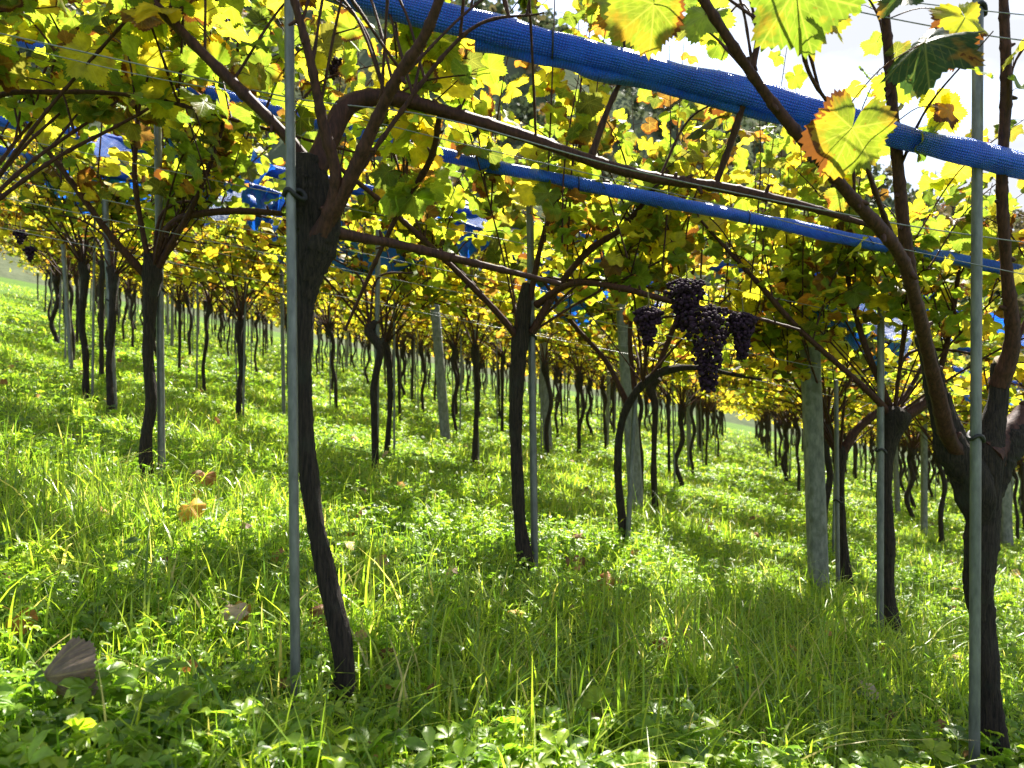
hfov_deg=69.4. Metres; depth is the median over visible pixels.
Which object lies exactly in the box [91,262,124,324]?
grapevine
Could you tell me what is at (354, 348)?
grapevine
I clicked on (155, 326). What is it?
grapevine
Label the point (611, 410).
grapevine
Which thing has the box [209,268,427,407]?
grapevine
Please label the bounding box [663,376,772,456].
grapevine
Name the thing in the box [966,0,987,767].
vine stake
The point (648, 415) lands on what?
vine stake
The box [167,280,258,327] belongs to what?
grapevine
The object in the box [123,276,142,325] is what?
grapevine
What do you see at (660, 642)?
fallen leaf
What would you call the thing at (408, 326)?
grapevine
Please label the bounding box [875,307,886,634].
vine stake
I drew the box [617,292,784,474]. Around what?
grapevine
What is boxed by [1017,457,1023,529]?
grapevine
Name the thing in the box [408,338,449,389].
grapevine
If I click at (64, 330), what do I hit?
vine stake
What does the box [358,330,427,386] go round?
grapevine
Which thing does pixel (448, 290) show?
trellis wire
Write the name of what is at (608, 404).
trellis post
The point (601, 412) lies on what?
vine stake
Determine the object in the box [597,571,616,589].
fallen leaf
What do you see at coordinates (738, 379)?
grapevine
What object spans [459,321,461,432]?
vine stake
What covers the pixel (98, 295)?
grapevine
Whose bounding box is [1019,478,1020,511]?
vine stake
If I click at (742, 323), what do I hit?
grape cluster
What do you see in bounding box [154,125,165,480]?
vine stake
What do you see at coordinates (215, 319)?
grapevine
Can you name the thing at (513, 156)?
trellis wire
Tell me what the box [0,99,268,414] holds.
grapevine
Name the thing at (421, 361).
grapevine
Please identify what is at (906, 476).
grapevine
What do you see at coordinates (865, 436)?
grapevine
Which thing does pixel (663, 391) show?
grapevine
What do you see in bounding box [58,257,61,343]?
vine stake
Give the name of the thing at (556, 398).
grapevine
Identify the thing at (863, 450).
grapevine
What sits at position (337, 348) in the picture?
vine stake
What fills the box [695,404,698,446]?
trellis post
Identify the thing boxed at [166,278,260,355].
grapevine
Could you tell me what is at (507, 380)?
grapevine
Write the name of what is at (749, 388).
grapevine
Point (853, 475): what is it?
grapevine
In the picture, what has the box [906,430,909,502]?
vine stake
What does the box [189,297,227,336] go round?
grapevine
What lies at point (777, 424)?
grapevine
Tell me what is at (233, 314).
grapevine
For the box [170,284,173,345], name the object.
trellis post
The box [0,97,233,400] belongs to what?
grapevine
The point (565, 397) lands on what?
vine stake
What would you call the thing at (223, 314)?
grapevine
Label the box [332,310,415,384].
grapevine
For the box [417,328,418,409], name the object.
vine stake
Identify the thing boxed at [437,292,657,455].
grapevine
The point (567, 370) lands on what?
grapevine
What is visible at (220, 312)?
grapevine
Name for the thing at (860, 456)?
vine stake
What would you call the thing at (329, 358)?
vine stake
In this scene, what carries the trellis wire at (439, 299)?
attached to the vine stake at (393, 379)
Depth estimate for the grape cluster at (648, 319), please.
2.73 m
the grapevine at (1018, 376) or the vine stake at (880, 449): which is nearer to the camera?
the vine stake at (880, 449)
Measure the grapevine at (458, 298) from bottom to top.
2.862 m
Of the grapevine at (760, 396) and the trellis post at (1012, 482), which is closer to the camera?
the grapevine at (760, 396)
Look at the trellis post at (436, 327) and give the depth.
8.64 m
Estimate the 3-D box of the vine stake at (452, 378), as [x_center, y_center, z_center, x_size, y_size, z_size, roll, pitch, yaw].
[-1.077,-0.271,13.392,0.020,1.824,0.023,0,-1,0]
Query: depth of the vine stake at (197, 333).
8.79 m
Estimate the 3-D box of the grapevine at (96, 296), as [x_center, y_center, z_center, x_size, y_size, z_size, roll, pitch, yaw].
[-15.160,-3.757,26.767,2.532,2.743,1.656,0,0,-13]
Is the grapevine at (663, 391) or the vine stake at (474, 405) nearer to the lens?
the vine stake at (474, 405)
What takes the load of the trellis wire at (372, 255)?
attached to the grapevine at (783, 349)
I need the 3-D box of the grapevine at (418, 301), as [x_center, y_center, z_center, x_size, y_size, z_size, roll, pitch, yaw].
[-1.198,-0.646,6.809,2.804,2.711,1.968,0,0,-11]
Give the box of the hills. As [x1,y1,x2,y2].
[0,0,1023,479]
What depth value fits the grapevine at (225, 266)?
7.19 m
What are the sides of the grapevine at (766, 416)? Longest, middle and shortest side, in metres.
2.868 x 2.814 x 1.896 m
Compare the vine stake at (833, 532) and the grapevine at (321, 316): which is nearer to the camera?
the vine stake at (833, 532)
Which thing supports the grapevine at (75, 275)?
on the ground at (354, 391)
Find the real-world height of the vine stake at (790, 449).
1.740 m
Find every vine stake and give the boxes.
[51,261,52,313]
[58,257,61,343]
[61,243,73,371]
[64,249,66,360]
[91,218,95,401]
[102,199,117,413]
[118,289,119,323]
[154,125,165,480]
[192,288,193,354]
[196,232,198,392]
[231,308,232,352]
[233,287,236,384]
[242,222,247,417]
[250,297,251,373]
[259,321,259,351]
[279,263,285,415]
[282,0,307,709]
[318,320,319,371]
[329,292,330,406]
[336,310,337,375]
[345,331,345,372]
[355,333,355,367]
[364,336,365,383]
[374,229,383,440]
[393,286,394,455]
[414,334,415,402]
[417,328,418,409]
[452,336,452,397]
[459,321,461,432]
[472,330,480,459]
[496,338,497,432]
[525,157,537,570]
[539,328,541,451]
[565,367,565,427]
[601,386,601,432]
[625,397,637,542]
[648,398,648,430]
[671,348,675,486]
[700,394,702,465]
[715,395,715,455]
[770,414,770,456]
[787,411,789,472]
[789,410,791,482]
[832,469,834,553]
[833,380,843,590]
[859,431,861,478]
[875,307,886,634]
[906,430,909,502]
[935,466,936,498]
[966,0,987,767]
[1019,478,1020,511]
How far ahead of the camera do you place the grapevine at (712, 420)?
28.98 m
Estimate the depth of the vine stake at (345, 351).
20.95 m
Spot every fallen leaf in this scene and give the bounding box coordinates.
[2,606,38,634]
[30,636,98,701]
[178,498,206,522]
[195,470,216,486]
[219,597,249,620]
[308,599,327,635]
[572,531,585,541]
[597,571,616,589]
[652,637,671,651]
[858,679,878,700]
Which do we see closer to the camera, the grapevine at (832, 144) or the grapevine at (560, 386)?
the grapevine at (832, 144)
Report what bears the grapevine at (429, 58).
on the ground at (354, 391)
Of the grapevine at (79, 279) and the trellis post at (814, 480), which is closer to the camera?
the trellis post at (814, 480)
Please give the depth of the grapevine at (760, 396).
8.64 m
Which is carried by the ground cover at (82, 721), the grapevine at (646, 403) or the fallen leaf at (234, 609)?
the fallen leaf at (234, 609)
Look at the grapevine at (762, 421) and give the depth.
28.12 m
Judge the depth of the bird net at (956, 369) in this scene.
8.16 m
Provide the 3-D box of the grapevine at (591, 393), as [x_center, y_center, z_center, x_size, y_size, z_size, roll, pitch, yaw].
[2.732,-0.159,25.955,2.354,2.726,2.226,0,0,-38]
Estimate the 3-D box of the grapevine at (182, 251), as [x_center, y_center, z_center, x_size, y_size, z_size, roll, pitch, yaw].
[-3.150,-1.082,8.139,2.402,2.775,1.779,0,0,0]
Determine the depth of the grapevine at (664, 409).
31.06 m
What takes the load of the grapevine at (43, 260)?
on the ground at (354, 391)
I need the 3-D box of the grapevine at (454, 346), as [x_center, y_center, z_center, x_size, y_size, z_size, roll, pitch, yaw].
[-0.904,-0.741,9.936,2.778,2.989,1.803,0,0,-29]
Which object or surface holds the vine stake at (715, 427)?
on the ground at (354, 391)
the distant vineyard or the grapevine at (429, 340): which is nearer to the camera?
the grapevine at (429, 340)
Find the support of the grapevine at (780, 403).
on the ground at (354, 391)
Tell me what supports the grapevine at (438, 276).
on the ground at (354, 391)
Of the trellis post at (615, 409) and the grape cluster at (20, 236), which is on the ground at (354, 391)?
the trellis post at (615, 409)
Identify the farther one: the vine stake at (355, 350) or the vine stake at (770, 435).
the vine stake at (355, 350)
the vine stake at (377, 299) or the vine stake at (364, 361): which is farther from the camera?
the vine stake at (364, 361)
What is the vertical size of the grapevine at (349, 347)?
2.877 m
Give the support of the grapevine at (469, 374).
on the ground at (354, 391)
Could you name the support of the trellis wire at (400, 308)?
attached to the grapevine at (1018, 376)
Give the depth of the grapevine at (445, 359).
22.73 m
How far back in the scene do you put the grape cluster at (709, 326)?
2.72 m
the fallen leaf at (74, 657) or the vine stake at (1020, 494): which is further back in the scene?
the vine stake at (1020, 494)
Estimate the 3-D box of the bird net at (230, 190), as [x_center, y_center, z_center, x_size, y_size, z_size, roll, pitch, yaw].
[-1.812,-1.166,4.298,0.464,0.319,0.163,0,0,-16]
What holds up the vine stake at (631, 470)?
on the ground at (354, 391)
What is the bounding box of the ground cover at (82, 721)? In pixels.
[0,295,1023,767]
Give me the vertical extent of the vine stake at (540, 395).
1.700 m
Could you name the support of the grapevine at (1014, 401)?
on the ground at (354, 391)
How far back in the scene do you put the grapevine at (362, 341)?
21.99 m
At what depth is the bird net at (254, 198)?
4.29 m
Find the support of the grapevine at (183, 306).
on the ground at (354, 391)
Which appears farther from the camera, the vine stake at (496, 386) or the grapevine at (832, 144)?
the vine stake at (496, 386)
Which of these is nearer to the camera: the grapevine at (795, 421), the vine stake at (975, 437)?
the vine stake at (975, 437)
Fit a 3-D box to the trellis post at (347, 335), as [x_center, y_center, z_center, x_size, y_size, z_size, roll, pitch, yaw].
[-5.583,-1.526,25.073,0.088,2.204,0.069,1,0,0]
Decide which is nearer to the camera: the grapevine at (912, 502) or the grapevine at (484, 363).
the grapevine at (912, 502)
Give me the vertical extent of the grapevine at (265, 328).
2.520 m
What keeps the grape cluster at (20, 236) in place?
hanging from the grapevine at (113, 272)
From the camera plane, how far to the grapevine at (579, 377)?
10.50 m
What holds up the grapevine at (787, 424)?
on the ground at (354, 391)
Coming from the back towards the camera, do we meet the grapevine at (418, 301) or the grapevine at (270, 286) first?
the grapevine at (270, 286)
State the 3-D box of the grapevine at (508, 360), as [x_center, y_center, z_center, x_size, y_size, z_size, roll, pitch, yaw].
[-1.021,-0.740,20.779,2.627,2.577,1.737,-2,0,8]
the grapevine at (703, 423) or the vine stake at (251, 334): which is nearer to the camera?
the vine stake at (251, 334)
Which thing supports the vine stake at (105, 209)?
on the ground at (354, 391)
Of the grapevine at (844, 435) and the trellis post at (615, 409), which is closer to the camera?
the trellis post at (615, 409)
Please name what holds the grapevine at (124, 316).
on the ground at (354, 391)
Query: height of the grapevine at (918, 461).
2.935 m
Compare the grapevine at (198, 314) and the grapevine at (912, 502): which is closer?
the grapevine at (912, 502)
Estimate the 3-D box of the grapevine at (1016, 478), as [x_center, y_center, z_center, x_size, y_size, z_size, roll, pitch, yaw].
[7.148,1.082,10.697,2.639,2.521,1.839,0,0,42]
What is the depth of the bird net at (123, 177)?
6.25 m
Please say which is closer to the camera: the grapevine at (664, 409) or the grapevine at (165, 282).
the grapevine at (165, 282)
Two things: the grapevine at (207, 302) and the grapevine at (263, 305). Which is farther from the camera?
the grapevine at (263, 305)
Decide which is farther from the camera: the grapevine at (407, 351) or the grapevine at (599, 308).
the grapevine at (407, 351)
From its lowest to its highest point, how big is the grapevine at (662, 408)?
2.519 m
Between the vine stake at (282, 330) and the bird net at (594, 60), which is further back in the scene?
the vine stake at (282, 330)
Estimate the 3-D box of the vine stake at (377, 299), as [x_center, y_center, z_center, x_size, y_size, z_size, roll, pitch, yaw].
[-1.044,-0.213,5.782,0.083,1.992,0.061,0,0,0]
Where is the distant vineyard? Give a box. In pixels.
[9,250,1018,481]
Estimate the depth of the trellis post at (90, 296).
31.36 m
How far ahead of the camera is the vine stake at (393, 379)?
6.82 m
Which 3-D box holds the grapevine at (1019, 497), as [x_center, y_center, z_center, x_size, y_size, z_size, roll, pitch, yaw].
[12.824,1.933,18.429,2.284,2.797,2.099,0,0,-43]
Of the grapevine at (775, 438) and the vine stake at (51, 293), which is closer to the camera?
the vine stake at (51, 293)
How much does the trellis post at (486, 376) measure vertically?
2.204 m
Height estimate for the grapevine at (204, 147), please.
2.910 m
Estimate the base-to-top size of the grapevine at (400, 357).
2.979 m
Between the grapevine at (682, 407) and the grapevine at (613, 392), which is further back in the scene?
the grapevine at (613, 392)
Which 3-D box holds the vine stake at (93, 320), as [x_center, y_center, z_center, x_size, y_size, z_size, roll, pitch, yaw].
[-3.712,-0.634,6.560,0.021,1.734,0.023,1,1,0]
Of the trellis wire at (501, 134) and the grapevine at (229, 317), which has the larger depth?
the grapevine at (229, 317)
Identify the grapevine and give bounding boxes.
[0,0,384,200]
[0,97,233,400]
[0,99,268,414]
[0,155,218,378]
[0,160,170,360]
[0,180,133,342]
[0,211,131,344]
[0,221,121,328]
[0,243,92,311]
[1,0,377,481]
[8,211,95,326]
[14,216,194,349]
[19,254,63,305]
[39,256,97,290]
[46,222,196,347]
[54,258,140,330]
[90,273,200,297]
[90,277,97,315]
[91,253,191,339]
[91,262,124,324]
[96,223,264,371]
[98,272,170,330]
[110,201,353,420]
[114,227,189,355]
[119,281,192,325]
[121,0,869,706]
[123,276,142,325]
[126,268,210,295]
[134,228,286,393]
[141,284,212,340]
[151,196,348,405]
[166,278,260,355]
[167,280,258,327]
[168,230,332,342]
[175,91,544,474]
[181,291,215,325]
[181,295,228,343]
[186,287,273,355]
[186,289,262,354]
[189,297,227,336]
[194,293,253,348]
[195,297,228,340]
[195,303,236,336]
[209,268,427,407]
[210,267,316,375]
[221,256,361,388]
[226,305,249,344]
[227,298,269,357]
[240,291,347,321]
[247,292,399,390]
[250,154,522,455]
[252,300,267,352]
[253,297,317,321]
[273,296,373,344]
[273,309,362,371]
[273,312,357,362]
[275,291,342,373]
[314,279,483,421]
[315,308,361,372]
[315,323,342,366]
[318,0,800,575]
[323,327,327,358]
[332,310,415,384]
[335,321,381,374]
[338,312,424,384]
[340,279,481,401]
[346,331,351,365]
[347,280,469,412]
[350,329,360,369]
[353,191,575,464]
[354,253,555,435]
[358,313,450,396]
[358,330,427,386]
[358,334,362,366]
[387,309,505,414]
[387,326,477,400]
[391,342,409,376]
[399,343,401,371]
[400,329,469,352]
[405,338,446,381]
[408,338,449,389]
[415,345,449,378]
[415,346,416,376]
[417,294,583,432]
[423,335,508,402]
[429,335,462,378]
[432,329,527,416]
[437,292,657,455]
[443,342,510,361]
[446,350,450,385]
[449,349,527,401]
[465,353,488,391]
[466,337,538,416]
[482,357,493,393]
[484,311,614,437]
[485,344,539,402]
[488,303,640,453]
[492,351,574,372]
[496,286,765,491]
[500,228,769,511]
[503,346,616,427]
[504,109,852,541]
[506,362,508,396]
[510,355,563,416]
[527,323,675,450]
[536,347,604,426]
[536,364,596,416]
[536,364,605,416]
[537,339,615,434]
[549,359,606,434]
[562,368,605,416]
[563,372,593,416]
[564,364,659,433]
[570,327,755,474]
[579,364,619,428]
[592,0,1023,767]
[593,327,779,488]
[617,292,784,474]
[620,381,663,438]
[639,377,733,437]
[641,382,661,431]
[642,391,645,428]
[649,354,738,450]
[649,392,660,427]
[657,393,663,427]
[662,303,987,415]
[663,357,747,465]
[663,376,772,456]
[663,396,665,425]
[670,394,743,446]
[676,48,1023,638]
[677,255,960,532]
[681,390,699,445]
[692,347,859,493]
[707,165,1003,588]
[709,403,711,439]
[711,403,734,437]
[713,403,730,436]
[715,364,892,415]
[716,367,844,472]
[720,393,777,467]
[724,398,766,452]
[726,404,763,448]
[730,396,802,465]
[731,405,793,440]
[732,398,800,457]
[733,378,872,487]
[735,383,830,481]
[737,370,876,420]
[740,397,801,468]
[740,405,799,452]
[741,404,782,463]
[744,412,772,443]
[797,415,874,472]
[830,337,1009,543]
[831,409,906,491]
[832,418,876,483]
[833,420,873,476]
[839,388,966,482]
[839,416,930,498]
[840,389,960,522]
[847,430,872,465]
[848,425,858,479]
[856,399,930,510]
[862,434,875,464]
[873,427,912,493]
[889,349,990,427]
[900,438,908,480]
[903,433,935,498]
[910,405,1023,541]
[916,450,919,488]
[928,446,932,472]
[940,285,1023,412]
[957,372,1023,420]
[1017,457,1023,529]
[1018,494,1021,511]
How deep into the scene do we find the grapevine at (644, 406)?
23.82 m
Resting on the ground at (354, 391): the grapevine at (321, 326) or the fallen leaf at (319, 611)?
the grapevine at (321, 326)
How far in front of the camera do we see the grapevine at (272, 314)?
18.55 m
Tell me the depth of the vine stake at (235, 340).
10.71 m
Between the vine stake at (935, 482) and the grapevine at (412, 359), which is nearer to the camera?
the grapevine at (412, 359)
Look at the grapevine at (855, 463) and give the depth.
19.11 m
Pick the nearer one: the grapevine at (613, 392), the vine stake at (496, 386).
the vine stake at (496, 386)
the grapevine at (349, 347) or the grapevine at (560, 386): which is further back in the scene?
the grapevine at (349, 347)
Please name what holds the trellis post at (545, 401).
on the ground at (354, 391)
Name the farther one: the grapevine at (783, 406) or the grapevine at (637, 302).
the grapevine at (783, 406)
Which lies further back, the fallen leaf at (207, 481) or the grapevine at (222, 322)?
the grapevine at (222, 322)
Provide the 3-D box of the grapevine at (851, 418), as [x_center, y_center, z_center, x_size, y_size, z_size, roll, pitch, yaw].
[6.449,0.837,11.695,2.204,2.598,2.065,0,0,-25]
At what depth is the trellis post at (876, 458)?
25.95 m
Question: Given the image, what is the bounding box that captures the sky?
[469,0,1023,230]
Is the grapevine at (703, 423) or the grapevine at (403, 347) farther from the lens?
the grapevine at (703, 423)
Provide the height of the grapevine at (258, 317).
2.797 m
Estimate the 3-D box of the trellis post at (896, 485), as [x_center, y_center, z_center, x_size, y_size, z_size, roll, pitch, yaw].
[5.755,0.994,11.114,0.087,2.204,0.069,-3,0,5]
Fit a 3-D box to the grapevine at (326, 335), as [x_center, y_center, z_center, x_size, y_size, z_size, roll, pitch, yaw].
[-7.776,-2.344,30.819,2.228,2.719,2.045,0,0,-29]
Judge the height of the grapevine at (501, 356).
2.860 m
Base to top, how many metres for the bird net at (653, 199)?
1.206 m
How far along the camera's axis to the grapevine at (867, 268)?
3.80 m
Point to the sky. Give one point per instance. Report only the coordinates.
(837, 64)
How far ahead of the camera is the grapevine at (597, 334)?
8.03 m
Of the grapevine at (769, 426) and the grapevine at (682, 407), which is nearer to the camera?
the grapevine at (682, 407)
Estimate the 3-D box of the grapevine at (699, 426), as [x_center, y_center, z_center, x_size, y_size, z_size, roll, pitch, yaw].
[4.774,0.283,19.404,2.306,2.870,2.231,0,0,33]
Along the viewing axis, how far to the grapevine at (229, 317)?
16.58 m
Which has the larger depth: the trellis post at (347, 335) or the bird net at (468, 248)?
the trellis post at (347, 335)
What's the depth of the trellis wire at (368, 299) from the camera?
8.54 m
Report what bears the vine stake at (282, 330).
on the ground at (354, 391)
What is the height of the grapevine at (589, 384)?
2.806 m
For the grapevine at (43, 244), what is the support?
on the ground at (354, 391)
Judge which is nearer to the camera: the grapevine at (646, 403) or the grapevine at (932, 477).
the grapevine at (932, 477)
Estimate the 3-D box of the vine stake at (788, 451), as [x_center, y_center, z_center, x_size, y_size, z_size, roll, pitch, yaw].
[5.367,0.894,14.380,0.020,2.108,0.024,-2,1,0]
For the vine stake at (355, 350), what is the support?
on the ground at (354, 391)
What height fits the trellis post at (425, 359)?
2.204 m
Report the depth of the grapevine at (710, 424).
26.46 m
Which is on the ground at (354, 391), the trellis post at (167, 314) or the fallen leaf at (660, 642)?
the trellis post at (167, 314)
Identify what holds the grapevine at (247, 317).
on the ground at (354, 391)
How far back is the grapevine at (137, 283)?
19.03 m
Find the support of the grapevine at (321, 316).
on the ground at (354, 391)
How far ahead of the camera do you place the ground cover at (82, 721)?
2.46 m
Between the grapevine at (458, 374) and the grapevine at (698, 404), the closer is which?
the grapevine at (458, 374)
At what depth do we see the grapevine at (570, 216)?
3.60 m
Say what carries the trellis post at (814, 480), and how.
on the ground at (354, 391)
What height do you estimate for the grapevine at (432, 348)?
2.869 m
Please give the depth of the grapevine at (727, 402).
15.44 m
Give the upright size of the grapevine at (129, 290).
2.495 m
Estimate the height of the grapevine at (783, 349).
2.848 m
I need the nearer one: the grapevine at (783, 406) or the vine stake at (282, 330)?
the vine stake at (282, 330)
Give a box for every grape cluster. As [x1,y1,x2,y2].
[12,223,28,244]
[22,240,36,261]
[329,53,341,80]
[632,292,664,346]
[663,264,705,329]
[680,290,736,393]
[727,298,758,360]
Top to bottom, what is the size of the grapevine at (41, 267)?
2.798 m
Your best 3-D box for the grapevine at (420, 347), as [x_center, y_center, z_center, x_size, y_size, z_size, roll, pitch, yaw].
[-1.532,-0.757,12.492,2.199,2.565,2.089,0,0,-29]
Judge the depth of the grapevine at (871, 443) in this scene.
15.39 m
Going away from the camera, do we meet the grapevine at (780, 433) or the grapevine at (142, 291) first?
the grapevine at (780, 433)
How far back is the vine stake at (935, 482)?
16.75 m
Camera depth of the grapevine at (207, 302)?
8.85 m
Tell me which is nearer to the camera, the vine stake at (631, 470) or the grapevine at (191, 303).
the vine stake at (631, 470)
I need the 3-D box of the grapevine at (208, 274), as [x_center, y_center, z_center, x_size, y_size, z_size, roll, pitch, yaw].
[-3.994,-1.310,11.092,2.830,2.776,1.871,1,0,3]
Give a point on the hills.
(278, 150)
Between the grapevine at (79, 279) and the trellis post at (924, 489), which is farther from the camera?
the grapevine at (79, 279)
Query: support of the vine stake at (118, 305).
on the ground at (354, 391)
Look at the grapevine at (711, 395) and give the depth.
13.38 m
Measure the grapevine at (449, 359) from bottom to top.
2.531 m
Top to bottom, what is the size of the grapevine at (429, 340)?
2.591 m
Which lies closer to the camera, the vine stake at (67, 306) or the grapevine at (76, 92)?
the grapevine at (76, 92)
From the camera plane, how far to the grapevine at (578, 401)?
14.10 m
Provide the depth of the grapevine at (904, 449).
16.54 m
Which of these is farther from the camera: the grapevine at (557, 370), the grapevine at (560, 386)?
the grapevine at (560, 386)
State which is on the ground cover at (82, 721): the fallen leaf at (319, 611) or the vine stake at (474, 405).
the fallen leaf at (319, 611)
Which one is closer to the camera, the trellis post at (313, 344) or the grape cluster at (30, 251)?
the grape cluster at (30, 251)
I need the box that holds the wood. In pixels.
[0,0,1023,365]
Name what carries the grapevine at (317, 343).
on the ground at (354, 391)
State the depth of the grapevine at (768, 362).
6.22 m
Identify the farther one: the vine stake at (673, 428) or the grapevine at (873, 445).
the grapevine at (873, 445)
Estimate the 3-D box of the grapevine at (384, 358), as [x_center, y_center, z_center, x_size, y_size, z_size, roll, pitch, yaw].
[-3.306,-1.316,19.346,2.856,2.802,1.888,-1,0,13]
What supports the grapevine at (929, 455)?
on the ground at (354, 391)
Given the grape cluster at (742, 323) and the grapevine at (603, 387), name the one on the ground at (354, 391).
the grapevine at (603, 387)
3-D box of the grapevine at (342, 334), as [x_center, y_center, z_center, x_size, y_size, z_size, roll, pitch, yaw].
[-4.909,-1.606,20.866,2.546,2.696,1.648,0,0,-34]
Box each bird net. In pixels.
[0,116,1023,345]
[0,145,969,377]
[1,171,1023,404]
[16,41,1023,273]
[162,160,232,205]
[242,180,285,232]
[324,0,1023,179]
[437,216,492,257]
[594,250,604,274]
[812,305,874,350]
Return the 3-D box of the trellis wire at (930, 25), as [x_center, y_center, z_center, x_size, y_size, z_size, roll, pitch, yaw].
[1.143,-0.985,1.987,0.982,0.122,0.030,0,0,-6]
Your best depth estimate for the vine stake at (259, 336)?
20.73 m
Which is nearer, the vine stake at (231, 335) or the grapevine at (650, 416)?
the vine stake at (231, 335)
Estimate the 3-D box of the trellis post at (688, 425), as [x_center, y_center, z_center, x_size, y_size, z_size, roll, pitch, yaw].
[2.808,0.368,11.783,0.088,2.204,0.069,-2,0,-3]
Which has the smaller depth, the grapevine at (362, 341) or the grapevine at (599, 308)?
the grapevine at (599, 308)
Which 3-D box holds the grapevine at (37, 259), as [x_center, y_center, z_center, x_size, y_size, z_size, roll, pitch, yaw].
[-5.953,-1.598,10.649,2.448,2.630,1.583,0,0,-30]
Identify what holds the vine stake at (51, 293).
on the ground at (354, 391)
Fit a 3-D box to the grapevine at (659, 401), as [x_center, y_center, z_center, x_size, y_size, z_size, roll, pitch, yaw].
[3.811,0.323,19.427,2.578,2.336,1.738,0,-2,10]
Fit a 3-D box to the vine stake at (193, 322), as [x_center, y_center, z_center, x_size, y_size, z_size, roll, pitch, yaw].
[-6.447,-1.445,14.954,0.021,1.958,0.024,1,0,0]
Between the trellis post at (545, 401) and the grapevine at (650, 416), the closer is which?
the trellis post at (545, 401)
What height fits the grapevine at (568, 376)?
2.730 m
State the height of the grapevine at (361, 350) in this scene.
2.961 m
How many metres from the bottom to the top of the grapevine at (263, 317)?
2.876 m
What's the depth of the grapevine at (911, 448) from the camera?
10.52 m
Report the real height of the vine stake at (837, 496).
1.470 m
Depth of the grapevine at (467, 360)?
18.88 m
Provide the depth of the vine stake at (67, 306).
8.40 m
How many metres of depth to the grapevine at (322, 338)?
19.97 m
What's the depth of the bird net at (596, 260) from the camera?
4.23 m
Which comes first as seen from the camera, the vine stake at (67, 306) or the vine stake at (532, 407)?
the vine stake at (532, 407)
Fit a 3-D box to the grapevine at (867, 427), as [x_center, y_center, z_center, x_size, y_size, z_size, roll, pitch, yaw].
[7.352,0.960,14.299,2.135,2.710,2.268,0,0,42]
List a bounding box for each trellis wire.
[0,33,1023,242]
[0,42,1023,274]
[0,227,969,423]
[1,135,1023,350]
[1,178,1023,390]
[2,209,965,406]
[6,198,1015,406]
[10,226,926,413]
[860,11,1023,40]
[921,3,1023,14]
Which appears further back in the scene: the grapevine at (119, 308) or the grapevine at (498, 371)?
the grapevine at (119, 308)
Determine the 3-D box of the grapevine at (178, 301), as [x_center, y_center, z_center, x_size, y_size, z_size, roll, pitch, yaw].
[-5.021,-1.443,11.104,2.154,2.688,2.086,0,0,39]
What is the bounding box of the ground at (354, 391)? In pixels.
[0,277,1023,767]
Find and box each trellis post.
[90,280,91,311]
[128,298,129,319]
[166,294,168,335]
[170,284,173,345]
[312,329,313,356]
[346,332,348,367]
[424,348,426,369]
[430,296,450,442]
[461,355,462,391]
[485,360,487,389]
[541,330,552,450]
[606,358,610,449]
[615,302,644,512]
[615,372,615,430]
[685,377,691,468]
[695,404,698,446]
[798,236,828,593]
[875,435,876,473]
[890,390,900,513]
[920,392,927,534]
[1000,483,1013,547]
[1010,476,1013,504]
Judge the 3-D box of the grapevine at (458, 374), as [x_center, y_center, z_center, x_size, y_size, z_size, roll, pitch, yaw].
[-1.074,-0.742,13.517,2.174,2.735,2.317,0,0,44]
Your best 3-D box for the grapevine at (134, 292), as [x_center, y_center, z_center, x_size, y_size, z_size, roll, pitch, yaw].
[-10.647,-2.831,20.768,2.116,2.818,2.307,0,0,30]
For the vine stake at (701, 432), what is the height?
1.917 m
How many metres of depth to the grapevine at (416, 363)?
30.16 m
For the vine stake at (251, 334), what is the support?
on the ground at (354, 391)
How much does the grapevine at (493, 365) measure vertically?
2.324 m
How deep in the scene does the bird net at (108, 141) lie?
4.72 m
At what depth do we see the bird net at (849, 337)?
4.29 m
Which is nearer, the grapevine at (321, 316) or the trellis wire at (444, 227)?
the trellis wire at (444, 227)
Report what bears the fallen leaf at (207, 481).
on the ground at (354, 391)
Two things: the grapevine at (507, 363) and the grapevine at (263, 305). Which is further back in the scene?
the grapevine at (507, 363)
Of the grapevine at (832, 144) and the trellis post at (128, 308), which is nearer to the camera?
the grapevine at (832, 144)
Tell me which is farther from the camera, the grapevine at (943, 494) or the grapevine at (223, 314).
the grapevine at (223, 314)
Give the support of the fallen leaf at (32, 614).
on the ground at (354, 391)
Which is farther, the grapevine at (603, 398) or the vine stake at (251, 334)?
the grapevine at (603, 398)
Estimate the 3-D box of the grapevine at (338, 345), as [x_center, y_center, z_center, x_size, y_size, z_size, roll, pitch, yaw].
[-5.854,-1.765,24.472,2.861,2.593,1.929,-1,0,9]
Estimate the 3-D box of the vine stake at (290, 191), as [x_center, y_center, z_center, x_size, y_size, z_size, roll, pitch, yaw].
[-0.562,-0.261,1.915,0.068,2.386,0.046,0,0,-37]
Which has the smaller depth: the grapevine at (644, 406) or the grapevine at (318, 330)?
the grapevine at (318, 330)
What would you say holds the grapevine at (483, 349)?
on the ground at (354, 391)
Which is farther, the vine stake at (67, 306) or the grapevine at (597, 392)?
the grapevine at (597, 392)
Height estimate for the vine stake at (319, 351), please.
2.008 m
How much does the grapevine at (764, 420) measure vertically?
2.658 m
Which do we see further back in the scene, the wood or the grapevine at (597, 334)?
the wood
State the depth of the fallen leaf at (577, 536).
4.56 m
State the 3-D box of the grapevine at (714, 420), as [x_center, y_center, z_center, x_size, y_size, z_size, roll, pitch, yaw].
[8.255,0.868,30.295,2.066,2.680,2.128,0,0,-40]
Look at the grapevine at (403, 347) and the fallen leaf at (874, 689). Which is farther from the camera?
the grapevine at (403, 347)

